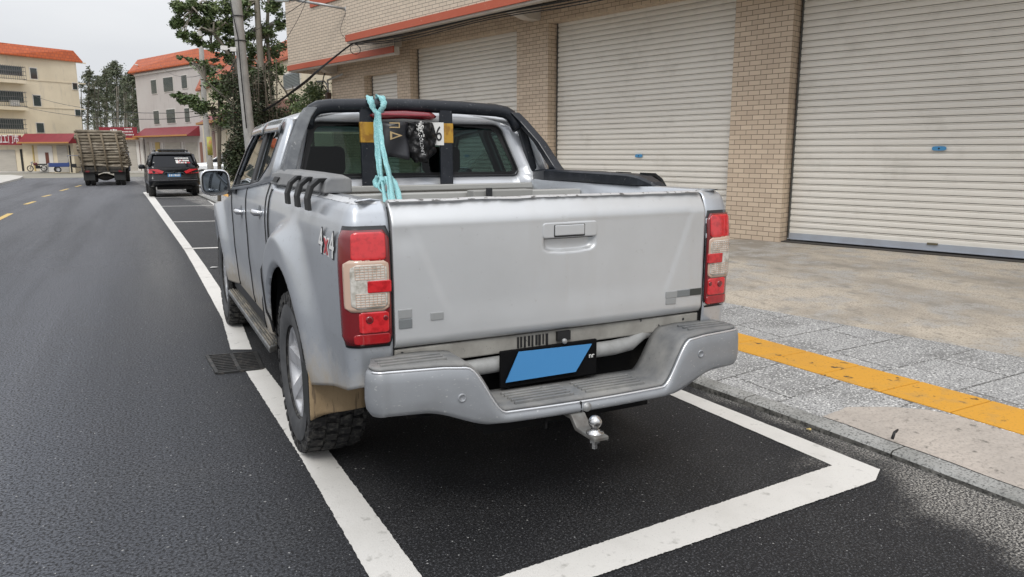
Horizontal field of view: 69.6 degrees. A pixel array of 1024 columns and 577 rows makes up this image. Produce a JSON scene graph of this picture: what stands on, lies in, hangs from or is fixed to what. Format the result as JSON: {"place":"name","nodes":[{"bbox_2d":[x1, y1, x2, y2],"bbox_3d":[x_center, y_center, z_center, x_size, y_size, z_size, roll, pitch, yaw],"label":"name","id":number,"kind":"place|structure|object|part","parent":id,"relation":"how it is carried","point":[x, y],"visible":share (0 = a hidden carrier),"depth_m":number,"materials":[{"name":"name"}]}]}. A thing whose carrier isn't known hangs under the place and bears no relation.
{"place":"outdoors","nodes":[
{"label":"outdoors","id":0,"kind":"place"},
{"bbox_2d":[0,175,22,184],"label":"pavement","id":1,"kind":"structure","parent":0,"point":[4,179],"depth_m":54.94,"materials":[{"name":"grey concrete"}]},
{"bbox_2d":[0,171,143,173],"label":"pavement","id":2,"kind":"structure","parent":0,"point":[2,172],"depth_m":77.42,"materials":[{"name":"grey concrete"}]},
{"bbox_2d":[0,0,286,129],"label":"sky","id":3,"kind":"structure","parent":0,"point":[100,32],"materials":[{"name":"white"}]},
{"bbox_2d":[0,173,1017,356],"bbox_3d":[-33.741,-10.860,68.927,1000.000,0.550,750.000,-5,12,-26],"label":"ground","id":4,"kind":"structure","parent":0,"point":[52,175],"depth_m":69.26,"materials":[{"name":"grey concrete"}]},
{"bbox_2d":[27,161,46,171],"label":"motorbike","id":5,"kind":"object","parent":4,"relation":"on","point":[36,165],"visible":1,"depth_m":77.12,"materials":[{"name":"metal"}]},
{"bbox_2d":[0,133,80,172],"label":"shop row","id":6,"kind":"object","parent":4,"relation":"on","point":[20,153],"visible":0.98,"depth_m":77.81,"materials":[{"name":"white paint"}]},
{"bbox_2d":[0,42,85,136],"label":"cream apartment block","id":7,"kind":"structure","parent":4,"relation":"on","point":[43,73],"depth_m":82.81,"materials":[{"name":"beige paint"}]},
{"bbox_2d":[29,67,37,79],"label":"window","id":8,"kind":"structure","parent":7,"relation":"in","point":[33,73],"depth_m":82.18,"materials":[{"name":"grey glass"}]},
{"bbox_2d":[32,95,41,106],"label":"window","id":9,"kind":"structure","parent":7,"relation":"in","point":[36,101],"depth_m":82.77,"materials":[{"name":"grey glass"}]},
{"bbox_2d":[35,122,44,132],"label":"window","id":10,"kind":"structure","parent":7,"relation":"in","point":[40,128],"depth_m":83.29,"materials":[{"name":"grey glass"}]},
{"bbox_2d":[72,82,77,89],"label":"window","id":11,"kind":"structure","parent":7,"relation":"in","point":[74,85],"depth_m":86.14,"materials":[{"name":"grey glass"}]},
{"bbox_2d":[74,109,80,115],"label":"window","id":12,"kind":"structure","parent":7,"relation":"in","point":[77,112],"depth_m":86.71,"materials":[{"name":"grey glass"}]},
{"bbox_2d":[48,155,81,171],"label":"cargo tricycle","id":13,"kind":"object","parent":4,"relation":"on","point":[57,166],"visible":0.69,"depth_m":74.88,"materials":[{"name":"blue metal"}]},
{"bbox_2d":[78,65,99,129],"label":"eucalyptus tree","id":14,"kind":"object","parent":4,"relation":"on","point":[87,76],"visible":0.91,"depth_m":90.18,"materials":[{"name":"green plant"}]},
{"bbox_2d":[80,83,102,129],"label":"eucalyptus tree","id":15,"kind":"object","parent":4,"relation":"on","point":[83,99],"visible":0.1,"depth_m":108.90,"materials":[{"name":"green plant"}]},
{"bbox_2d":[85,75,108,129],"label":"eucalyptus tree","id":16,"kind":"object","parent":4,"relation":"on","point":[96,98],"visible":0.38,"depth_m":97.43,"materials":[{"name":"green plant"}]},
{"bbox_2d":[93,68,118,129],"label":"eucalyptus tree","id":17,"kind":"object","parent":4,"relation":"on","point":[104,78],"visible":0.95,"depth_m":91.04,"materials":[{"name":"green plant"}]},
{"bbox_2d":[79,127,145,170],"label":"shop","id":18,"kind":"structure","parent":4,"relation":"on","point":[135,146],"depth_m":80.03,"materials":[{"name":"grey paint"}]},
{"bbox_2d":[102,90,123,126],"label":"eucalyptus tree","id":19,"kind":"object","parent":4,"relation":"on","point":[112,117],"visible":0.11,"depth_m":108.88,"materials":[{"name":"green plant"}]},
{"bbox_2d":[99,60,131,126],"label":"eucalyptus tree","id":20,"kind":"object","parent":4,"relation":"on","point":[114,67],"visible":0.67,"depth_m":94.71,"materials":[{"name":"green plant"}]},
{"bbox_2d":[113,78,131,126],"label":"eucalyptus tree","id":21,"kind":"object","parent":4,"relation":"on","point":[123,115],"visible":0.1,"depth_m":102.63,"materials":[{"name":"green plant"}]},
{"bbox_2d":[116,70,138,128],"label":"eucalyptus tree","id":22,"kind":"object","parent":4,"relation":"on","point":[131,83],"visible":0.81,"depth_m":90.46,"materials":[{"name":"green plant"}]},
{"bbox_2d":[128,85,139,132],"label":"eucalyptus tree","id":23,"kind":"object","parent":4,"relation":"on","point":[138,130],"visible":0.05,"depth_m":96.56,"materials":[{"name":"green plant"}]},
{"bbox_2d":[128,48,235,162],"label":"grey apartment block","id":24,"kind":"structure","parent":4,"relation":"on","point":[157,84],"depth_m":75.13,"materials":[{"name":"grey paint"}]},
{"bbox_2d":[151,79,157,93],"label":"window","id":25,"kind":"structure","parent":24,"relation":"in","point":[154,90],"depth_m":76.74,"materials":[{"name":"grey glass"}]},
{"bbox_2d":[153,110,160,124],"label":"window","id":26,"kind":"structure","parent":24,"relation":"in","point":[156,113],"depth_m":77.35,"materials":[{"name":"grey glass"}]},
{"bbox_2d":[163,76,173,92],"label":"window","id":27,"kind":"structure","parent":24,"relation":"in","point":[168,82],"depth_m":74.66,"materials":[{"name":"grey glass"}]},
{"bbox_2d":[166,108,176,123],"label":"window","id":28,"kind":"structure","parent":24,"relation":"in","point":[170,113],"depth_m":75.25,"materials":[{"name":"grey glass"}]},
{"bbox_2d":[181,74,187,88],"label":"window","id":29,"kind":"structure","parent":24,"relation":"in","point":[184,80],"depth_m":72.47,"materials":[{"name":"grey glass"}]},
{"bbox_2d":[184,107,190,122],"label":"window","id":30,"kind":"structure","parent":24,"relation":"in","point":[187,120],"depth_m":73.00,"materials":[{"name":"grey glass"}]},
{"bbox_2d":[169,62,238,200],"bbox_3d":[-9.447,-4.876,23.105,2.067,4.450,1.415,-10,14,-42],"label":"roadside tree","id":31,"kind":"object","parent":4,"relation":"on","point":[195,103],"visible":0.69,"depth_m":23.00,"materials":[{"name":"green plant"}]},
{"bbox_2d":[166,0,286,167],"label":"roadside tree","id":32,"kind":"object","parent":4,"relation":"on","point":[206,24],"visible":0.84,"depth_m":20.20,"materials":[{"name":"green plant"}]},
{"bbox_2d":[195,40,331,185],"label":"yellow house","id":33,"kind":"structure","parent":4,"relation":"on","point":[289,80],"depth_m":33.88,"materials":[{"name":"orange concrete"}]},
{"bbox_2d":[283,72,301,89],"bbox_3d":[-9.638,-9.129,32.257,0.130,0.735,2.392,-7,12,-32],"label":"window","id":34,"kind":"structure","parent":33,"relation":"in","point":[289,79],"depth_m":32.16,"materials":[{"name":"grey glass"}]},
{"bbox_2d":[272,72,331,113],"bbox_3d":[-5.157,-3.707,18.872,1.565,3.567,1.290,-5,12,-26],"label":"leafy bush","id":35,"kind":"object","parent":4,"relation":"on","point":[312,95],"visible":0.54,"depth_m":18.61,"materials":[{"name":"green plant"}]},
{"bbox_2d":[285,0,1023,262],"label":"shop building","id":36,"kind":"structure","parent":4,"relation":"on","point":[893,125],"depth_m":9.53,"materials":[{"name":"brick"},{"name":"metal"},{"name":"concrete"}]},
{"bbox_2d":[273,0,345,11],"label":"wall street lamp","id":37,"kind":"object","parent":36,"relation":"attached to","point":[326,5],"visible":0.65,"depth_m":15.48,"materials":[{"name":"grey metal"}]},
{"bbox_2d":[310,0,334,7],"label":"window","id":38,"kind":"structure","parent":36,"relation":"in","point":[320,1],"depth_m":16.28,"materials":[{"name":"grey"}]},
{"bbox_2d":[317,73,342,98],"bbox_3d":[-4.323,-4.738,17.628,0.156,1.056,1.404,-9,14,-40],"label":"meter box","id":39,"kind":"object","parent":36,"relation":"attached to","point":[328,95],"visible":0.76,"depth_m":17.76,"materials":[{"name":"grey metal"}]},
{"bbox_2d":[212,0,563,129],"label":"power cable","id":40,"kind":"object","parent":36,"relation":"attached to","point":[421,30],"visible":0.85,"depth_m":13.13,"materials":[{"name":"black plastic"}]},
{"bbox_2d":[212,0,572,127],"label":"power cable","id":41,"kind":"object","parent":36,"relation":"attached to","point":[427,30],"visible":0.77,"depth_m":12.69,"materials":[{"name":"black plastic"}]},
{"bbox_2d":[212,0,588,131],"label":"power cable","id":42,"kind":"object","parent":36,"relation":"attached to","point":[445,28],"visible":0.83,"depth_m":12.27,"materials":[{"name":"black plastic"}]},
{"bbox_2d":[212,0,602,133],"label":"power cable","id":43,"kind":"object","parent":36,"relation":"attached to","point":[446,30],"visible":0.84,"depth_m":12.38,"materials":[{"name":"black plastic"}]},
{"bbox_2d":[724,239,1023,357],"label":"forecourt","id":44,"kind":"structure","parent":4,"relation":"on","point":[971,303],"depth_m":6.73,"materials":[{"name":"concrete"}]},
{"bbox_2d":[211,59,296,181],"bbox_3d":[-6.726,-4.423,20.031,2.343,3.510,2.428,1,11,8],"label":"ivy covered tree","id":45,"kind":"object","parent":44,"relation":"on","point":[233,154],"visible":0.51,"depth_m":19.66,"materials":[{"name":"green plant"}]},
{"bbox_2d":[0,177,1023,576],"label":"road","id":46,"kind":"structure","parent":0,"point":[138,437],"depth_m":3.44,"materials":[{"name":"grey asphalt"}]},
{"bbox_2d":[0,213,12,219],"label":"lane marking","id":47,"kind":"object","parent":46,"relation":"on","point":[5,215],"visible":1,"depth_m":18.96,"materials":[{"name":"yellow paint"}]},
{"bbox_2d":[75,133,130,185],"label":"log lorry","id":48,"kind":"object","parent":46,"relation":"on","point":[121,175],"visible":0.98,"depth_m":43.81,"materials":[{"name":"metal"}]},
{"bbox_2d":[84,163,122,166],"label":"log","id":49,"kind":"object","parent":48,"relation":"on","point":[102,165],"visible":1,"depth_m":43.72,"materials":[{"name":"wood"}]},
{"bbox_2d":[84,161,124,162],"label":"log","id":50,"kind":"object","parent":49,"relation":"on","point":[104,162],"visible":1,"depth_m":43.68,"materials":[{"name":"wood"}]},
{"bbox_2d":[83,158,123,161],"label":"log","id":51,"kind":"object","parent":50,"relation":"on","point":[91,159],"visible":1,"depth_m":43.55,"materials":[{"name":"brown wood"}]},
{"bbox_2d":[79,156,124,158],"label":"log","id":52,"kind":"object","parent":51,"relation":"on","point":[102,157],"visible":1,"depth_m":43.61,"materials":[{"name":"brown wood"}]},
{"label":"log","id":53,"kind":"object","parent":51,"relation":"on","visible":0},
{"bbox_2d":[78,152,121,156],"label":"log","id":54,"kind":"object","parent":53,"relation":"on","point":[98,154],"visible":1,"depth_m":43.56,"materials":[{"name":"brown wood"}]},
{"bbox_2d":[79,150,120,152],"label":"log","id":55,"kind":"object","parent":54,"relation":"on","point":[108,151],"visible":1,"depth_m":43.62,"materials":[{"name":"brown wood"}]},
{"bbox_2d":[96,133,131,166],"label":"log pile","id":56,"kind":"object","parent":48,"relation":"on","point":[127,151],"visible":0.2,"depth_m":47.34,"materials":[{"name":"brown plant"}]},
{"bbox_2d":[138,149,199,195],"bbox_3d":[-14.081,-4.805,30.344,2.310,1.830,4.765,-6,12,-27],"label":"black suv","id":57,"kind":"object","parent":46,"relation":"on","point":[164,169],"visible":1,"depth_m":28.46,"materials":[{"name":"paint"}]},
{"bbox_3d":[-13.084,-4.898,28.411,1.400,0.410,0.260,-6,12,-27],"label":"rear window","id":58,"kind":"part","parent":57,"relation":"part of","materials":[{"name":"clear glass"}]},
{"bbox_2d":[143,192,251,348],"bbox_3d":[-9.600,-2.046,20.042,0.314,0.308,33.149,-5,12,-27],"label":"parking line","id":59,"kind":"object","parent":46,"relation":"on","point":[237,338],"visible":0.87,"depth_m":8.42,"materials":[{"name":"white paint"}]},
{"bbox_2d":[205,351,263,374],"bbox_3d":[-1.957,0.519,5.205,0.348,0.014,0.543,-5,12,-26],"label":"storm drain","id":60,"kind":"object","parent":46,"relation":"on","point":[228,363],"visible":1,"depth_m":5.18,"materials":[{"name":"black metal"}]},
{"bbox_2d":[246,368,421,576],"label":"parking line","id":61,"kind":"object","parent":46,"relation":"on","point":[378,550],"visible":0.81,"depth_m":3.06,"materials":[{"name":"white paint"}]},
{"bbox_2d":[200,98,737,453],"bbox_3d":[-0.789,-0.314,4.870,2.139,1.758,5.203,-5,12,-26],"label":"pickup truck","id":62,"kind":"object","parent":46,"relation":"on","point":[490,272],"visible":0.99,"depth_m":3.01,"materials":[{"name":"silver metal"}]},
{"bbox_3d":[-1.874,-0.323,5.073,0.092,0.767,0.738,-5,12,-26],"label":"door","id":63,"kind":"part","parent":62,"relation":"part of","materials":[{"name":"silver metal"}]},
{"bbox_3d":[-1.719,-0.851,4.865,0.136,0.377,0.811,-5,12,-26],"label":"side window","id":64,"kind":"part","parent":62,"relation":"part of","materials":[{"name":"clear glass"}]},
{"bbox_3d":[-1.519,-0.230,4.397,0.104,0.829,0.776,-5,12,-26],"label":"door","id":65,"kind":"part","parent":62,"relation":"part of","materials":[{"name":"silver metal"}]},
{"bbox_2d":[366,94,401,201],"bbox_3d":[-0.661,-0.744,3.777,0.119,0.557,0.952,-3,11,-14],"label":"lashing strap","id":66,"kind":"object","parent":62,"relation":"attached to","point":[380,181],"visible":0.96,"depth_m":3.95,"materials":[{"name":"teal fabric"}]},
{"bbox_2d":[381,122,409,159],"bbox_3d":[-0.664,-0.831,4.152,0.172,0.214,0.032,-5,12,-26],"label":"hanging board","id":67,"kind":"object","parent":62,"relation":"hanging from","point":[396,144],"visible":0.83,"depth_m":4.16,"materials":[{"name":"black"}]},
{"bbox_3d":[-0.576,-0.818,4.349,1.380,0.306,0.142,-5,12,-26],"label":"rear window","id":68,"kind":"part","parent":62,"relation":"part of","materials":[{"name":"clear glass"}]},
{"bbox_2d":[406,121,436,162],"bbox_3d":[-0.508,-0.836,4.211,0.186,0.234,0.103,-5,12,-26],"label":"hanging bag","id":69,"kind":"object","parent":62,"relation":"hanging from","point":[421,136],"visible":1,"depth_m":4.20,"materials":[{"name":"black"}]},
{"bbox_2d":[430,122,443,144],"bbox_3d":[-0.448,-0.900,4.284,0.110,0.130,0.006,-5,12,-26],"label":"number card","id":70,"kind":"object","parent":62,"relation":"attached to","point":[439,128],"visible":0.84,"depth_m":4.29,"materials":[{"name":"white paper"}]},
{"bbox_2d":[209,201,877,468],"bbox_3d":[-6.227,-1.645,17.693,0.646,0.253,33.010,-5,12,-27],"label":"parking line","id":71,"kind":"object","parent":46,"relation":"on","point":[822,453],"visible":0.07,"depth_m":3.87,"materials":[{"name":"white paint"}]},
{"bbox_2d":[181,189,1023,508],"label":"kerb","id":72,"kind":"structure","parent":46,"relation":"on","point":[953,473],"depth_m":3.70,"materials":[{"name":"concrete"}]},
{"bbox_2d":[501,465,863,576],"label":"bay end line","id":73,"kind":"object","parent":46,"relation":"on","point":[606,556],"visible":1,"depth_m":2.91,"materials":[{"name":"white paint"}]},
{"bbox_2d":[833,465,879,483],"bbox_3d":[1.615,0.846,3.416,0.203,0.001,0.206,-5,12,-26],"label":"bay end line","id":74,"kind":"object","parent":46,"relation":"on","point":[865,475],"visible":1,"depth_m":3.40,"materials":[{"name":"white paint"}]},
{"bbox_2d":[199,185,1023,408],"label":"pavement","id":75,"kind":"structure","parent":0,"point":[993,376],"depth_m":5.00,"materials":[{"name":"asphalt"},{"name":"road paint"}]},
{"bbox_2d":[197,155,231,176],"bbox_3d":[-14.303,-6.223,37.622,4.400,1.380,1.720,-3,11,-17],"label":"white car","id":76,"kind":"object","parent":75,"relation":"on","point":[202,167],"visible":0.08,"depth_m":36.50,"materials":[{"name":"white paint"}]},
{"bbox_2d":[224,194,1023,434],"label":"tactile strip","id":77,"kind":"object","parent":75,"relation":"on","point":[995,414],"visible":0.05,"depth_m":4.35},
{"bbox_2d":[199,188,1023,489],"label":"pavement","id":78,"kind":"structure","parent":0,"point":[809,392],"depth_m":4.40,"materials":[{"name":"stone"}]},
{"bbox_2d":[198,31,216,195],"bbox_3d":[-11.087,-6.261,26.733,0.286,5.937,0.235,-5,12,-26],"label":"utility pole","id":79,"kind":"object","parent":78,"relation":"on","point":[208,146],"visible":0.59,"depth_m":26.74,"materials":[{"name":"concrete"}]},
{"bbox_2d":[12,102,200,119],"bbox_3d":[-22.912,-9.588,38.833,0.024,2.218,34.386,-10,14,-42],"label":"overhead wire","id":80,"kind":"object","parent":79,"relation":"attached to","point":[112,118],"visible":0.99,"depth_m":34.51,"materials":[{"name":"black"}]},
{"bbox_2d":[32,94,194,112],"bbox_3d":[-22.861,-10.234,39.881,0.024,2.678,36.032,-9,14,-40],"label":"overhead wire","id":81,"kind":"object","parent":79,"relation":"attached to","point":[114,111],"visible":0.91,"depth_m":36.19,"materials":[{"name":"black"}]},
{"bbox_2d":[220,0,253,150],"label":"utility pole","id":82,"kind":"object","parent":78,"relation":"on","point":[239,48],"visible":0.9,"depth_m":16.84,"materials":[{"name":"concrete"}]},
{"bbox_2d":[252,0,305,31],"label":"overhead wire","id":83,"kind":"object","parent":82,"relation":"attached to","point":[280,17],"visible":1,"depth_m":15.08,"materials":[{"name":"black"}]},
{"bbox_2d":[823,407,1023,488],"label":"cement patch","id":84,"kind":"object","parent":78,"relation":"on","point":[990,451],"visible":0.99,"depth_m":3.65,"materials":[{"name":"beige concrete"}]},
{"bbox_2d":[891,429,898,439],"bbox_3d":[1.898,0.719,3.647,0.020,0.043,0.084,10,14,43],"label":"stub","id":85,"kind":"object","parent":84,"relation":"on","point":[894,433],"visible":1,"depth_m":3.63,"materials":[{"name":"black"}]},
{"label":"log","id":86,"kind":"object","parent":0,"visible":0},
{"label":"log","id":87,"kind":"object","parent":86,"relation":"on","visible":0},
{"bbox_2d":[77,148,117,149],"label":"log","id":88,"kind":"object","parent":87,"relation":"on","point":[98,148],"visible":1,"depth_m":43.43,"materials":[{"name":"brown wood"}]},
{"bbox_2d":[76,145,123,147],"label":"log","id":89,"kind":"object","parent":88,"relation":"on","point":[100,146],"visible":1,"depth_m":43.47,"materials":[{"name":"brown wood"}]},
{"bbox_2d":[80,142,122,144],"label":"log","id":90,"kind":"object","parent":89,"relation":"on","point":[99,143],"visible":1,"depth_m":43.42,"materials":[{"name":"brown wood"}]},
{"bbox_2d":[79,139,115,141],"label":"log","id":91,"kind":"object","parent":90,"relation":"on","point":[97,140],"visible":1,"depth_m":43.36,"materials":[{"name":"brown wood"}]},
{"bbox_2d":[74,136,121,138],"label":"log","id":92,"kind":"object","parent":91,"relation":"on","point":[99,137],"visible":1,"depth_m":43.35,"materials":[{"name":"brown wood"}]},
{"bbox_2d":[75,133,117,135],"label":"log","id":93,"kind":"object","parent":92,"relation":"on","point":[94,134],"visible":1,"depth_m":43.32,"materials":[{"name":"brown wood"}]},
{"bbox_2d":[75,129,121,133],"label":"log","id":94,"kind":"object","parent":93,"relation":"on","point":[95,131],"visible":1,"depth_m":43.29,"materials":[{"name":"brown wood"}]}
]}

